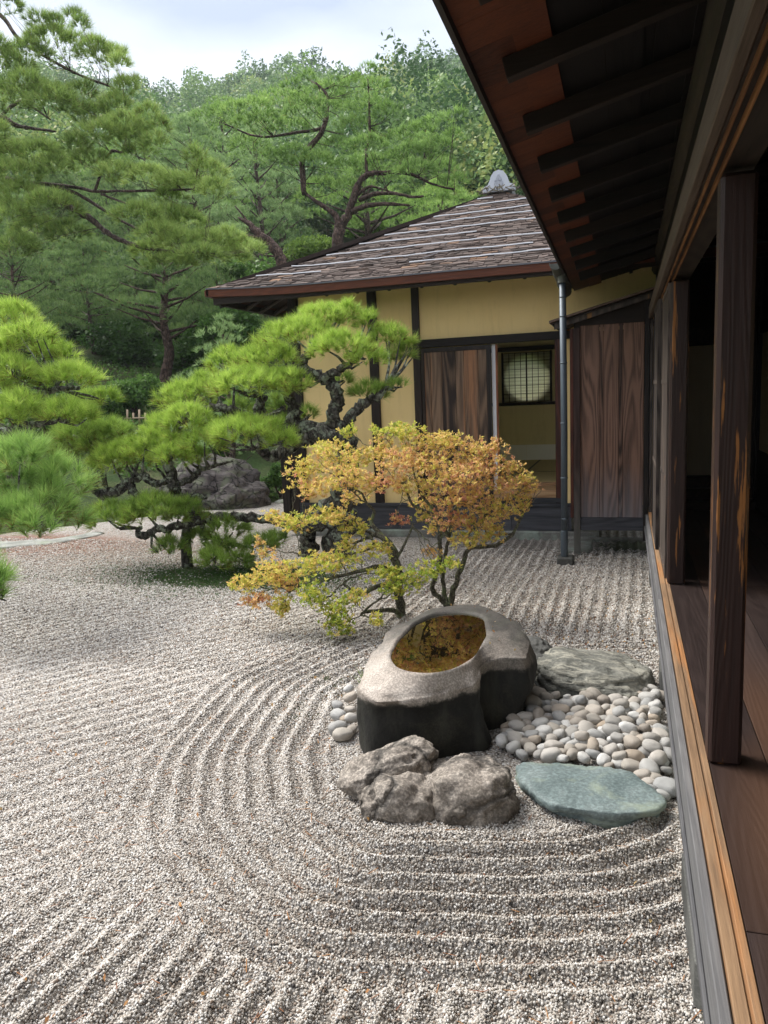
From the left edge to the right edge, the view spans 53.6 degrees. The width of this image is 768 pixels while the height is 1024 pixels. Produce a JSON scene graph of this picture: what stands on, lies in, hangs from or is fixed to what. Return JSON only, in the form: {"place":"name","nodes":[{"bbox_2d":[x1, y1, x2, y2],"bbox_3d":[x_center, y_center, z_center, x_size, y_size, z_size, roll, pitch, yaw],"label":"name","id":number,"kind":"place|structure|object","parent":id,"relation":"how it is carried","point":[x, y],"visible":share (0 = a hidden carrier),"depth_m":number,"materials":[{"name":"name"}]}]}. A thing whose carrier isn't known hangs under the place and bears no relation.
{"place":"outdoors","nodes":[
{"label":"outdoors","id":0,"kind":"place"},
{"bbox_2d":[0,0,457,96],"label":"sky","id":1,"kind":"structure","parent":0,"point":[163,37],"materials":[{"name":"white"}]},
{"bbox_2d":[0,104,523,533],"bbox_3d":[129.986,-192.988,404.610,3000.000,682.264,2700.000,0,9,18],"label":"ground","id":2,"kind":"structure","parent":0,"point":[260,463],"depth_m":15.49,"materials":[{"name":"plant"}]},
{"bbox_2d":[0,221,89,361],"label":"bushy pine","id":3,"kind":"object","parent":2,"relation":"on","point":[10,284],"visible":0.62,"depth_m":18.48,"materials":[{"name":"green plant"}]},
{"bbox_2d":[4,377,100,436],"bbox_3d":[-6.692,-2.016,15.033,2.070,1.299,1.695,4,11,34],"label":"bush","id":4,"kind":"object","parent":2,"relation":"on","point":[57,394],"visible":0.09,"depth_m":14.78,"materials":[{"name":"green plant"}]},
{"bbox_2d":[0,187,108,300],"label":"shade pine","id":5,"kind":"object","parent":2,"relation":"on","point":[48,247],"visible":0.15,"depth_m":25.20,"materials":[{"name":"green plant"}]},
{"bbox_2d":[0,169,129,288],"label":"shade pine","id":6,"kind":"object","parent":2,"relation":"on","point":[49,177],"visible":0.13,"depth_m":26.92,"materials":[{"name":"green plant"}]},
{"bbox_2d":[0,224,129,284],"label":"thicket","id":7,"kind":"object","parent":2,"relation":"on","point":[7,269],"visible":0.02,"depth_m":27.99,"materials":[{"name":"green plant"}]},
{"bbox_2d":[0,291,139,600],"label":"pine","id":8,"kind":"object","parent":2,"relation":"on","point":[44,483],"visible":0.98,"depth_m":6.99,"materials":[{"name":"green plant"}]},
{"bbox_2d":[47,303,119,336],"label":"thicket","id":9,"kind":"object","parent":2,"relation":"on","point":[62,327],"visible":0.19,"depth_m":22.42,"materials":[{"name":"green plant"}]},
{"bbox_2d":[16,230,179,354],"bbox_3d":[-8.112,-6.012,21.221,4.784,3.687,4.707,0,9,18],"label":"bushy pine","id":10,"kind":"object","parent":2,"relation":"on","point":[94,244],"visible":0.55,"depth_m":20.80,"materials":[{"name":"green plant"}]},
{"bbox_2d":[39,163,166,258],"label":"shade pine","id":11,"kind":"object","parent":2,"relation":"on","point":[90,177],"visible":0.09,"depth_m":29.47,"materials":[{"name":"green plant"}]},
{"bbox_2d":[88,395,124,418],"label":"bush","id":12,"kind":"object","parent":2,"relation":"on","point":[112,407],"visible":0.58,"depth_m":16.23,"materials":[{"name":"green plant"}]},
{"bbox_2d":[75,317,161,363],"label":"thicket","id":13,"kind":"object","parent":2,"relation":"on","point":[124,345],"visible":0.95,"depth_m":20.83,"materials":[{"name":"green plant"}]},
{"bbox_2d":[60,194,203,308],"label":"shade pine","id":14,"kind":"object","parent":2,"relation":"on","point":[109,223],"visible":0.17,"depth_m":24.88,"materials":[{"name":"green plant"}]},
{"bbox_2d":[0,0,266,272],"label":"tall pine","id":15,"kind":"object","parent":2,"relation":"on","point":[170,229],"visible":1,"depth_m":12.69,"materials":[{"name":"green plant"}]},
{"bbox_2d":[105,373,161,414],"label":"shrub","id":16,"kind":"object","parent":2,"relation":"on","point":[137,391],"visible":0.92,"depth_m":16.58,"materials":[{"name":"green plant"}]},
{"bbox_2d":[59,102,220,234],"bbox_3d":[-10.307,-13.870,32.904,6.672,7.228,6.875,0,9,18],"label":"round pine","id":17,"kind":"object","parent":2,"relation":"on","point":[116,154],"visible":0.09,"depth_m":32.06,"materials":[{"name":"green plant"}]},
{"bbox_2d":[59,223,235,384],"bbox_3d":[-5.649,-5.008,19.103,4.533,4.492,4.513,0,9,18],"label":"red pine","id":18,"kind":"object","parent":2,"relation":"on","point":[162,306],"visible":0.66,"depth_m":18.72,"materials":[{"name":"green plant"}]},
{"bbox_2d":[119,289,192,345],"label":"thicket","id":19,"kind":"object","parent":2,"relation":"on","point":[157,335],"visible":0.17,"depth_m":22.81,"materials":[{"name":"green plant"}]},
{"bbox_2d":[104,247,215,307],"bbox_3d":[-7.535,-8.273,27.015,4.601,2.644,3.797,5,11,39],"label":"thicket","id":20,"kind":"object","parent":2,"relation":"on","point":[151,284],"visible":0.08,"depth_m":26.38,"materials":[{"name":"green plant"}]},
{"bbox_2d":[100,156,243,265],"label":"shade pine","id":21,"kind":"object","parent":2,"relation":"on","point":[172,166],"visible":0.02,"depth_m":30.81,"materials":[{"name":"green plant"}]},
{"bbox_2d":[152,311,214,376],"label":"thicket","id":22,"kind":"object","parent":2,"relation":"on","point":[186,358],"visible":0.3,"depth_m":19.65,"materials":[{"name":"green plant"}]},
{"bbox_2d":[180,520,192,567],"bbox_3d":[-2.115,0.354,8.176,0.176,0.612,0.125,0,9,18],"label":"support post","id":23,"kind":"object","parent":2,"relation":"on","point":[186,560],"visible":0.39,"depth_m":8.15,"materials":[{"name":"black wood"}]},
{"bbox_2d":[130,220,252,314],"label":"shade pine","id":24,"kind":"object","parent":2,"relation":"on","point":[149,279],"visible":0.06,"depth_m":23.83,"materials":[{"name":"green plant"}]},
{"bbox_2d":[178,366,204,401],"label":"bush","id":25,"kind":"object","parent":2,"relation":"on","point":[190,370],"visible":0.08,"depth_m":17.24,"materials":[{"name":"green plant"}]},
{"bbox_2d":[123,112,267,279],"bbox_3d":[-6.786,-10.969,28.096,4.951,7.133,5.201,-4,9,-9],"label":"pale pine","id":26,"kind":"object","parent":2,"relation":"on","point":[183,120],"visible":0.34,"depth_m":27.25,"materials":[{"name":"green plant"}]},
{"bbox_2d":[139,254,283,357],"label":"bushy pine","id":27,"kind":"object","parent":2,"relation":"on","point":[181,325],"visible":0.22,"depth_m":20.06,"materials":[{"name":"green plant"}]},
{"bbox_2d":[158,95,287,241],"bbox_3d":[-7.289,-14.902,34.846,5.777,8.016,6.698,0,9,18],"label":"round pine","id":28,"kind":"object","parent":2,"relation":"on","point":[247,179],"visible":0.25,"depth_m":34.31,"materials":[{"name":"green plant"}]},
{"bbox_2d":[203,432,247,456],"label":"bush","id":29,"kind":"object","parent":2,"relation":"on","point":[221,453],"visible":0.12,"depth_m":15.00,"materials":[{"name":"green plant"}]},
{"bbox_2d":[170,309,283,459],"bbox_3d":[-2.909,-1.962,13.820,2.109,3.378,2.169,0,9,18],"label":"shrub","id":30,"kind":"object","parent":2,"relation":"on","point":[232,454],"visible":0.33,"depth_m":13.68,"materials":[{"name":"green plant"}]},
{"bbox_2d":[176,251,289,339],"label":"shade pine","id":31,"kind":"object","parent":2,"relation":"on","point":[251,261],"visible":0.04,"depth_m":23.34,"materials":[{"name":"green plant"}]},
{"bbox_2d":[195,306,277,369],"bbox_3d":[-3.595,-3.798,18.567,2.057,2.585,1.799,0,9,18],"label":"thicket","id":32,"kind":"object","parent":2,"relation":"on","point":[246,320],"visible":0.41,"depth_m":18.06,"materials":[{"name":"green plant"}]},
{"bbox_2d":[208,384,267,442],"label":"thicket","id":33,"kind":"object","parent":2,"relation":"on","point":[241,395],"visible":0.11,"depth_m":15.49,"materials":[{"name":"green plant"}]},
{"bbox_2d":[219,253,275,376],"bbox_3d":[-3.439,-5.310,20.906,1.871,3.458,1.743,0,9,18],"label":"bush","id":34,"kind":"object","parent":2,"relation":"on","point":[246,269],"visible":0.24,"depth_m":20.32,"materials":[{"name":"green plant"}]},
{"bbox_2d":[79,294,420,573],"bbox_3d":[-1.470,-0.728,8.114,3.679,3.078,2.186,0,9,18],"label":"black pine","id":35,"kind":"object","parent":2,"relation":"on","point":[295,432],"visible":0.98,"depth_m":7.86,"materials":[{"name":"green plant"}]},
{"bbox_2d":[206,116,301,317],"bbox_3d":[-4.229,-9.228,25.226,3.316,7.470,3.731,-6,10,-24],"label":"pale pine","id":36,"kind":"object","parent":2,"relation":"on","point":[262,216],"visible":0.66,"depth_m":24.87,"materials":[{"name":"green plant"}]},
{"bbox_2d":[235,206,286,265],"bbox_3d":[-2.165,-4.174,16.993,2.220,5.358,0.404,0,9,18],"label":"bare trunk","id":37,"kind":"object","parent":2,"relation":"on","point":[276,251],"visible":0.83,"depth_m":16.76,"materials":[{"name":"red wood"}]},
{"bbox_2d":[0,27,524,253],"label":"hillside forest","id":38,"kind":"object","parent":2,"relation":"on","point":[424,86],"visible":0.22,"depth_m":41.57,"materials":[{"name":"green plant"}]},
{"bbox_2d":[260,462,282,497],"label":"bush","id":39,"kind":"object","parent":2,"relation":"on","point":[273,478],"visible":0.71,"depth_m":13.36,"materials":[{"name":"green plant"}]},
{"bbox_2d":[239,166,319,325],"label":"dark pine","id":40,"kind":"object","parent":2,"relation":"on","point":[294,214],"visible":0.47,"depth_m":26.89,"materials":[{"name":"green plant"}]},
{"bbox_2d":[283,234,331,260],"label":"bush","id":41,"kind":"object","parent":2,"relation":"on","point":[303,246],"visible":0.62,"depth_m":24.01,"materials":[{"name":"green plant"}]},
{"bbox_2d":[186,59,470,246],"bbox_3d":[-1.317,-7.957,20.566,7.925,9.124,4.113,0,9,18],"label":"red pine","id":42,"kind":"object","parent":2,"relation":"on","point":[322,105],"visible":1,"depth_m":19.98,"materials":[{"name":"green plant"}]},
{"bbox_2d":[344,206,390,238],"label":"bush","id":43,"kind":"object","parent":2,"relation":"on","point":[349,234],"visible":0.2,"depth_m":25.84,"materials":[{"name":"green plant"}]},
{"bbox_2d":[304,147,436,237],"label":"leaning pine","id":44,"kind":"object","parent":2,"relation":"on","point":[366,213],"visible":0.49,"depth_m":22.87,"materials":[{"name":"green plant"}]},
{"bbox_2d":[382,130,484,227],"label":"round pine","id":45,"kind":"object","parent":2,"relation":"on","point":[404,184],"visible":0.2,"depth_m":32.74,"materials":[{"name":"green plant"}]},
{"bbox_2d":[391,172,478,222],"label":"roofside pine","id":46,"kind":"object","parent":2,"relation":"on","point":[443,192],"visible":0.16,"depth_m":23.09,"materials":[{"name":"green plant"}]},
{"bbox_2d":[204,170,767,553],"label":"tea pavilion","id":47,"kind":"structure","parent":2,"relation":"on","point":[468,291],"depth_m":8.91,"materials":[{"name":"paint"}]},
{"bbox_2d":[421,344,493,497],"bbox_3d":[0.878,-1.062,9.089,0.835,1.795,0.033,0,9,18],"label":"sliding door","id":48,"kind":"structure","parent":47,"relation":"in","point":[444,380],"depth_m":9.04,"materials":[{"name":"brown wood"}]},
{"bbox_2d":[501,350,551,402],"bbox_3d":[2.282,-2.163,12.166,0.800,0.800,0.022,0,9,18],"label":"round window","id":49,"kind":"structure","parent":47,"relation":"in","point":[526,376],"depth_m":12.17,"materials":[{"name":"paper"}]},
{"bbox_2d":[527,635,552,659],"bbox_3d":[0.901,0.952,4.702,0.278,0.304,0.488,3,10,30],"label":"dark rock","id":50,"kind":"object","parent":2,"relation":"on","point":[540,646],"visible":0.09,"depth_m":4.71,"materials":[{"name":"stone"}]},
{"bbox_2d":[432,0,767,1023],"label":"veranda house","id":51,"kind":"structure","parent":2,"relation":"on","point":[628,132],"depth_m":3.08,"materials":[{"name":"wood"}]},
{"bbox_2d":[687,345,713,475],"bbox_3d":[3.373,-1.049,7.886,0.770,1.340,0.035,0,9,18],"label":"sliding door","id":52,"kind":"structure","parent":51,"relation":"in","point":[701,358],"depth_m":7.89,"materials":[{"name":"wood"}]},
{"bbox_2d":[0,503,703,1023],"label":"gravel","id":53,"kind":"structure","parent":0,"point":[496,753],"depth_m":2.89,"materials":[{"name":"gravel"}]},
{"bbox_2d":[0,532,104,548],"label":"edging stone","id":54,"kind":"object","parent":53,"relation":"on","point":[36,542],"visible":0.88,"depth_m":10.17,"materials":[{"name":"stone"}]},
{"bbox_2d":[157,454,270,509],"bbox_3d":[-2.903,-0.320,13.240,2.125,1.373,1.386,0,9,18],"label":"dark boulder","id":55,"kind":"object","parent":53,"relation":"on","point":[236,484],"visible":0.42,"depth_m":12.73,"materials":[{"name":"stone"}]},
{"bbox_2d":[26,556,515,609],"bbox_3d":[-1.255,0.646,7.627,5.883,0.069,2.316,0,9,18],"label":"moss","id":56,"kind":"object","parent":53,"relation":"on","point":[213,573],"visible":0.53,"depth_m":7.65,"materials":[{"name":"green plant"}]},
{"bbox_2d":[328,720,346,734],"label":"pebble","id":57,"kind":"object","parent":53,"relation":"on","point":[333,726],"visible":0.64,"depth_m":3.97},
{"bbox_2d":[330,708,345,720],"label":"pebble","id":58,"kind":"object","parent":53,"relation":"on","point":[336,714],"visible":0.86,"depth_m":4.14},
{"bbox_2d":[332,727,353,741],"bbox_3d":[-0.212,1.147,3.914,0.113,0.072,0.084,3,8,-44],"label":"pebble","id":59,"kind":"object","parent":53,"relation":"on","point":[341,734],"visible":1,"depth_m":3.88,"materials":[{"name":"stone"}]},
{"bbox_2d":[226,437,462,638],"bbox_3d":[-0.262,0.163,5.792,1.820,1.447,1.137,0,9,18],"label":"autumn shrub","id":60,"kind":"object","parent":53,"relation":"on","point":[396,583],"visible":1,"depth_m":5.75,"materials":[{"name":"yellow plant"}]},
{"bbox_2d":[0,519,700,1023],"bbox_3d":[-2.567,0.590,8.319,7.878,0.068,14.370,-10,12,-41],"label":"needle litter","id":61,"kind":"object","parent":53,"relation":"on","point":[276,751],"visible":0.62,"depth_m":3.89,"materials":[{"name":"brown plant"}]},
{"bbox_2d":[337,735,519,827],"bbox_3d":[0.186,1.206,3.304,0.802,0.328,0.456,0,9,18],"label":"granite rock","id":62,"kind":"object","parent":53,"relation":"on","point":[412,779],"visible":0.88,"depth_m":3.17,"materials":[{"name":"stone"}]},
{"bbox_2d":[335,420,543,606],"bbox_3d":[0.371,0.025,5.997,1.780,1.545,0.854,0,9,18],"label":"autumn shrub","id":63,"kind":"object","parent":53,"relation":"on","point":[440,524],"visible":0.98,"depth_m":5.81,"materials":[{"name":"orange plant"}]},
{"bbox_2d":[356,604,537,757],"bbox_3d":[0.387,0.912,4.209,0.894,0.475,1.434,0,9,18],"label":"stone basin","id":64,"kind":"object","parent":53,"relation":"on","point":[446,681],"visible":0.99,"depth_m":3.82,"materials":[{"name":"grey stone"}]},
{"bbox_2d":[495,734,507,747],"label":"pebble","id":65,"kind":"object","parent":53,"relation":"on","point":[501,740],"visible":0.98,"depth_m":3.72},
{"bbox_2d":[506,741,520,753],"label":"pebble","id":66,"kind":"object","parent":53,"relation":"on","point":[512,747],"visible":0.89,"depth_m":3.67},
{"bbox_2d":[507,730,522,741],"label":"pebble","id":67,"kind":"object","parent":53,"relation":"on","point":[512,735],"visible":0.73,"depth_m":3.75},
{"bbox_2d":[508,720,525,731],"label":"pebble","id":68,"kind":"object","parent":53,"relation":"on","point":[516,725],"visible":0.75,"depth_m":3.88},
{"bbox_2d":[524,742,536,754],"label":"pebble","id":69,"kind":"object","parent":53,"relation":"on","point":[530,748],"visible":0.83,"depth_m":3.65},
{"bbox_2d":[524,694,541,706],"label":"pebble","id":70,"kind":"object","parent":53,"relation":"on","point":[531,699],"visible":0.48,"depth_m":4.14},
{"bbox_2d":[531,717,549,728],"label":"pebble","id":71,"kind":"object","parent":53,"relation":"on","point":[536,722],"visible":0.58,"depth_m":3.89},
{"bbox_2d":[540,747,561,763],"bbox_3d":[0.788,1.147,3.591,0.110,0.066,0.081,-19,9,2],"label":"pebble","id":72,"kind":"object","parent":53,"relation":"on","point":[550,755],"visible":0.94,"depth_m":3.56,"materials":[{"name":"stone"}]},
{"bbox_2d":[544,740,563,748],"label":"pebble","id":73,"kind":"object","parent":53,"relation":"on","point":[552,743],"visible":0.62,"depth_m":3.64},
{"bbox_2d":[551,710,566,721],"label":"pebble","id":74,"kind":"object","parent":53,"relation":"on","point":[559,715],"visible":0.55,"depth_m":3.97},
{"bbox_2d":[551,703,569,713],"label":"pebble","id":75,"kind":"object","parent":53,"relation":"on","point":[565,708],"visible":0.65,"depth_m":4.04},
{"bbox_2d":[557,554,573,565],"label":"drain block","id":76,"kind":"structure","parent":53,"relation":"on","point":[569,560],"depth_m":7.59,"materials":[{"name":"stone"}]},
{"bbox_2d":[566,748,578,760],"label":"pebble","id":77,"kind":"object","parent":53,"relation":"on","point":[571,753],"visible":0.89,"depth_m":3.55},
{"bbox_2d":[577,751,589,763],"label":"pebble","id":78,"kind":"object","parent":53,"relation":"on","point":[583,757],"visible":1,"depth_m":3.53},
{"bbox_2d":[578,720,594,731],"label":"pebble","id":79,"kind":"object","parent":53,"relation":"on","point":[585,725],"visible":0.53,"depth_m":3.83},
{"bbox_2d":[515,762,666,828],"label":"green slab","id":80,"kind":"structure","parent":53,"relation":"on","point":[607,797],"depth_m":3.19,"materials":[{"name":"stone"}]},
{"bbox_2d":[585,749,600,759],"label":"pebble","id":81,"kind":"object","parent":53,"relation":"on","point":[592,754],"visible":0.8,"depth_m":3.55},
{"bbox_2d":[587,737,598,750],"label":"pebble","id":82,"kind":"object","parent":81,"relation":"on","point":[593,743],"visible":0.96,"depth_m":3.58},
{"bbox_2d":[586,712,601,724],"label":"pebble","id":83,"kind":"object","parent":53,"relation":"on","point":[594,718],"visible":0.62,"depth_m":3.90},
{"bbox_2d":[585,704,603,715],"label":"pebble","id":84,"kind":"object","parent":53,"relation":"on","point":[598,710],"visible":0.63,"depth_m":4.00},
{"bbox_2d":[535,646,654,700],"bbox_3d":[1.226,0.985,4.520,0.725,0.308,0.633,0,9,18],"label":"layered rock","id":85,"kind":"object","parent":53,"relation":"on","point":[567,670],"visible":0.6,"depth_m":4.37,"materials":[{"name":"stone"}]},
{"bbox_2d":[587,728,604,738],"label":"pebble","id":86,"kind":"object","parent":53,"relation":"on","point":[593,732],"visible":0.63,"depth_m":3.74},
{"bbox_2d":[597,753,610,765],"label":"pebble","id":87,"kind":"object","parent":53,"relation":"on","point":[603,759],"visible":0.89,"depth_m":3.50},
{"bbox_2d":[606,707,613,714],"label":"pebble","id":88,"kind":"object","parent":53,"relation":"on","point":[608,711],"visible":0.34,"depth_m":3.98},
{"bbox_2d":[612,706,625,716],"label":"pebble","id":89,"kind":"object","parent":88,"relation":"on","point":[617,711],"visible":0.87,"depth_m":3.95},
{"bbox_2d":[601,743,619,757],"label":"pebble","id":90,"kind":"object","parent":53,"relation":"on","point":[609,749],"visible":0.74,"depth_m":3.57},
{"bbox_2d":[611,759,622,768],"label":"pebble","id":91,"kind":"object","parent":53,"relation":"on","point":[617,764],"visible":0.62,"depth_m":3.47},
{"bbox_2d":[612,750,626,759],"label":"pebble","id":92,"kind":"object","parent":91,"relation":"on","point":[619,755],"visible":0.96,"depth_m":3.49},
{"bbox_2d":[619,721,637,733],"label":"pebble","id":93,"kind":"object","parent":53,"relation":"on","point":[627,727],"visible":0.88,"depth_m":3.75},
{"bbox_2d":[621,758,639,771],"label":"pebble","id":94,"kind":"object","parent":53,"relation":"on","point":[629,764],"visible":0.66,"depth_m":3.43,"materials":[{"name":"stone"}]},
{"bbox_2d":[623,734,641,748],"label":"pebble","id":95,"kind":"object","parent":53,"relation":"on","point":[630,741],"visible":0.99,"depth_m":3.60,"materials":[{"name":"stone"}]},
{"bbox_2d":[625,749,644,761],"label":"pebble","id":96,"kind":"object","parent":53,"relation":"on","point":[636,755],"visible":0.62,"depth_m":3.50,"materials":[{"name":"stone"}]},
{"bbox_2d":[636,734,642,741],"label":"pebble","id":97,"kind":"object","parent":53,"relation":"on","point":[639,736],"visible":0.14,"depth_m":3.68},
{"bbox_2d":[642,732,660,741],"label":"pebble","id":98,"kind":"object","parent":97,"relation":"on","point":[652,736],"visible":0.67,"depth_m":3.63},
{"bbox_2d":[633,769,650,778],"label":"pebble","id":99,"kind":"object","parent":53,"relation":"on","point":[641,773],"visible":0.66,"depth_m":3.33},
{"bbox_2d":[638,746,650,757],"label":"pebble","id":100,"kind":"object","parent":53,"relation":"on","point":[644,751],"visible":0.34,"depth_m":3.55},
{"bbox_2d":[642,739,662,751],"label":"pebble","id":101,"kind":"object","parent":100,"relation":"on","point":[649,745],"visible":0.84,"depth_m":3.54,"materials":[{"name":"stone"}]},
{"bbox_2d":[639,758,659,773],"bbox_3d":[1.188,1.152,3.402,0.084,0.069,0.104,-13,29,-9],"label":"pebble","id":102,"kind":"object","parent":53,"relation":"on","point":[650,764],"visible":0.64,"depth_m":3.39,"materials":[{"name":"stone"}]},
{"bbox_2d":[649,749,667,765],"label":"pebble","id":103,"kind":"object","parent":53,"relation":"on","point":[659,757],"visible":0.91,"depth_m":3.42,"materials":[{"name":"stone"}]},
{"bbox_2d":[653,776,675,797],"bbox_3d":[1.211,1.182,3.261,0.106,0.062,0.088,4,28,35],"label":"pebble","id":104,"kind":"object","parent":53,"relation":"on","point":[666,784],"visible":0.63,"depth_m":3.24,"materials":[{"name":"stone"}]},
{"label":"pebble","id":105,"kind":"object","parent":53,"relation":"on","visible":0},
{"bbox_2d":[605,715,621,724],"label":"pebble","id":106,"kind":"object","parent":105,"relation":"on","point":[611,719],"visible":0.73,"depth_m":3.83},
{"label":"pebble","id":107,"kind":"object","parent":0,"visible":0},
{"bbox_2d":[612,698,629,707],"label":"pebble","id":108,"kind":"object","parent":107,"relation":"on","point":[623,702],"visible":0.77,"depth_m":4.04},
{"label":"pebble","id":109,"kind":"object","parent":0,"visible":0},
{"bbox_2d":[574,731,589,740],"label":"pebble","id":110,"kind":"object","parent":109,"relation":"on","point":[581,735],"visible":0.98,"depth_m":3.68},
{"label":"pebble","id":111,"kind":"object","parent":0,"visible":0},
{"bbox_2d":[602,723,620,735],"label":"pebble","id":112,"kind":"object","parent":111,"relation":"on","point":[608,729],"visible":0.79,"depth_m":3.75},
{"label":"pebble","id":113,"kind":"object","parent":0,"visible":0},
{"bbox_2d":[610,732,624,742],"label":"pebble","id":114,"kind":"object","parent":113,"relation":"on","point":[617,737],"visible":0.98,"depth_m":3.66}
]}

